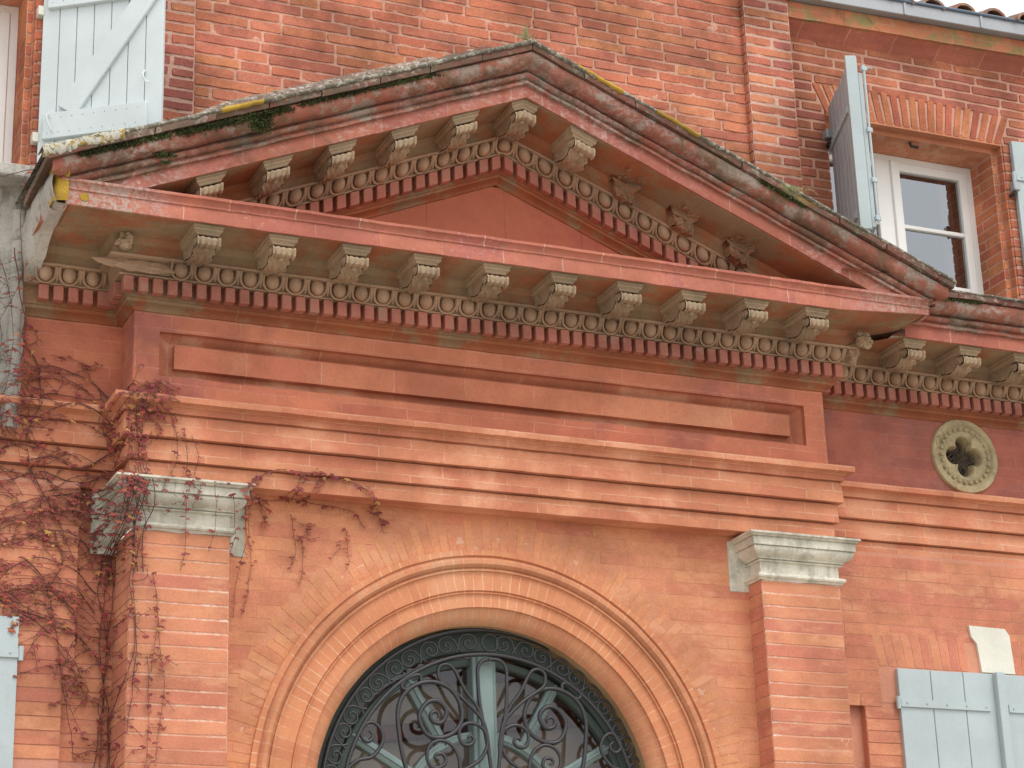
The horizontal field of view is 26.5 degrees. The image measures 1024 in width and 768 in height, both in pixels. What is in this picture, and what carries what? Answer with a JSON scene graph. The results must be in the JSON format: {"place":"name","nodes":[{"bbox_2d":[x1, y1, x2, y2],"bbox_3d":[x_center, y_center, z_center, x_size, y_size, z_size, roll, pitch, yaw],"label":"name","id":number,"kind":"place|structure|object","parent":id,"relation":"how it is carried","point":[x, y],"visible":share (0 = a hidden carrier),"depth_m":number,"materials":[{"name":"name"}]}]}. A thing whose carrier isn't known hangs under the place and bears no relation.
{"place":"outdoors","nodes":[
{"label":"outdoors","id":0,"kind":"place"},
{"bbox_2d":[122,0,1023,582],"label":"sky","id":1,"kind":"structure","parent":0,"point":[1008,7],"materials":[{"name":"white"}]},
{"label":"ground","id":2,"kind":"structure","parent":0,"visible":0},
{"bbox_2d":[0,0,1023,767],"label":"brick house","id":3,"kind":"structure","parent":2,"relation":"on","point":[614,410],"depth_m":11.61,"materials":[{"name":"brick"}]},
{"bbox_2d":[0,5,18,162],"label":"window","id":4,"kind":"structure","parent":3,"relation":"in","point":[9,15],"depth_m":11.68,"materials":[{"name":"white paint"}]},
{"bbox_2d":[49,173,69,207],"bbox_3d":[-2.191,-0.983,10.468,0.071,0.262,0.194,14,-25,-38],"label":"lichen patch","id":5,"kind":"object","parent":3,"relation":"attached to","point":[60,187],"visible":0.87,"depth_m":10.41,"materials":[{"name":"yellow plant"}]},
{"bbox_2d":[38,128,124,156],"bbox_3d":[-2.075,-1.146,10.483,0.395,0.225,0.140,6,-21,-22],"label":"lichen patch","id":6,"kind":"object","parent":3,"relation":"attached to","point":[69,145],"visible":1,"depth_m":10.42,"materials":[{"name":"white plant"}]},
{"bbox_2d":[80,193,88,200],"bbox_3d":[-2.055,-0.898,10.460,0.048,0.043,0.006,6,-21,-22],"label":"lichen patch","id":7,"kind":"object","parent":3,"relation":"attached to","point":[84,196],"visible":1,"depth_m":10.46,"materials":[{"name":"yellow plant"}]},
{"bbox_2d":[76,131,174,157],"bbox_3d":[-1.871,-1.163,10.532,0.492,0.207,0.029,6,-21,-22],"label":"moss clump","id":8,"kind":"object","parent":3,"relation":"attached to","point":[114,147],"visible":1,"depth_m":10.53,"materials":[{"name":"plant"}]},
{"bbox_2d":[125,124,147,160],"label":"dry stalks","id":9,"kind":"object","parent":3,"relation":"on","point":[135,146],"visible":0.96,"depth_m":10.53,"materials":[{"name":"plant"}]},
{"bbox_2d":[152,150,177,159],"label":"moss clump","id":10,"kind":"object","parent":3,"relation":"on","point":[162,154],"visible":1,"depth_m":10.65,"materials":[{"name":"green plant"}]},
{"bbox_2d":[160,159,170,164],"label":"moss clump","id":11,"kind":"object","parent":3,"relation":"attached to","point":[163,162],"visible":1,"depth_m":10.65,"materials":[{"name":"green plant"}]},
{"bbox_2d":[0,169,389,767],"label":"climbing vine","id":12,"kind":"object","parent":3,"relation":"attached to","point":[130,478],"visible":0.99,"depth_m":10.58,"materials":[{"name":"red plant"}]},
{"bbox_2d":[172,105,296,136],"bbox_3d":[-1.377,-1.307,10.809,0.649,0.276,0.036,6,-21,-22],"label":"moss clump","id":13,"kind":"object","parent":3,"relation":"attached to","point":[220,124],"visible":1,"depth_m":10.80,"materials":[{"name":"green plant"}]},
{"bbox_2d":[222,98,263,111],"bbox_3d":[-1.354,-1.382,10.870,0.222,0.118,0.088,6,-21,-22],"label":"lichen patch","id":14,"kind":"object","parent":3,"relation":"attached to","point":[244,105],"visible":1,"depth_m":10.84,"materials":[{"name":"yellow plant"}]},
{"bbox_2d":[248,111,276,133],"bbox_3d":[-1.248,-1.307,10.868,0.168,0.139,0.036,6,-21,-22],"label":"moss clump","id":15,"kind":"object","parent":3,"relation":"attached to","point":[261,124],"visible":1,"depth_m":10.87,"materials":[{"name":"green plant"}]},
{"bbox_2d":[297,72,444,107],"bbox_3d":[-0.721,-1.516,11.192,0.813,0.337,0.027,6,-21,-22],"label":"moss clump","id":16,"kind":"object","parent":3,"relation":"attached to","point":[359,91],"visible":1,"depth_m":11.18,"materials":[{"name":"plant"}]},
{"bbox_2d":[510,25,535,40],"bbox_3d":[0.059,-1.899,11.727,0.163,0.098,0.058,3,-20,-15],"label":"grass tuft","id":17,"kind":"object","parent":3,"relation":"on","point":[524,34],"visible":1,"depth_m":11.72,"materials":[{"name":"beige plant"}]},
{"bbox_2d":[578,64,623,93],"bbox_3d":[0.467,-1.644,11.801,0.262,0.136,0.086,6,-21,-22],"label":"lichen patch","id":18,"kind":"object","parent":3,"relation":"on","point":[611,85],"visible":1,"depth_m":11.77,"materials":[{"name":"yellow plant"}]},
{"bbox_2d":[656,109,700,137],"bbox_3d":[0.895,-1.415,11.912,0.262,0.137,0.086,6,-21,-22],"label":"lichen patch","id":19,"kind":"object","parent":3,"relation":"on","point":[680,124],"visible":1,"depth_m":11.88,"materials":[{"name":"yellow plant"}]},
{"bbox_2d":[758,180,808,208],"bbox_3d":[1.510,-1.049,12.036,0.327,0.138,0.025,6,-21,-22],"label":"moss clump","id":20,"kind":"object","parent":3,"relation":"attached to","point":[772,187],"visible":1,"depth_m":12.03,"materials":[{"name":"green plant"}]},
{"bbox_2d":[778,183,818,198],"bbox_3d":[1.583,-1.059,12.036,0.248,0.093,0.102,6,-21,-22],"label":"grass tuft","id":21,"kind":"object","parent":3,"relation":"on","point":[794,191],"visible":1,"depth_m":12.03,"materials":[{"name":"beige plant"}]},
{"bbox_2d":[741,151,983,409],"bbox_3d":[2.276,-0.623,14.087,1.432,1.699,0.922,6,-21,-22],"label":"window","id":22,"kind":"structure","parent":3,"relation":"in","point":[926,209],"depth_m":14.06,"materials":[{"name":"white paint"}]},
{"bbox_2d":[946,443,974,476],"bbox_3d":[2.679,0.474,13.025,0.228,0.227,0.098,6,-21,-22],"label":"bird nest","id":23,"kind":"object","parent":3,"relation":"in","point":[959,462],"visible":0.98,"depth_m":13.01,"materials":[{"name":"brown plant"}]},
{"bbox_2d":[945,297,981,304],"bbox_3d":[2.518,-0.494,12.585,0.496,0.036,0.023,6,-21,-22],"label":"moss clump","id":24,"kind":"object","parent":3,"relation":"attached to","point":[971,302],"visible":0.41,"depth_m":12.63,"materials":[{"name":"green plant"}]}
]}

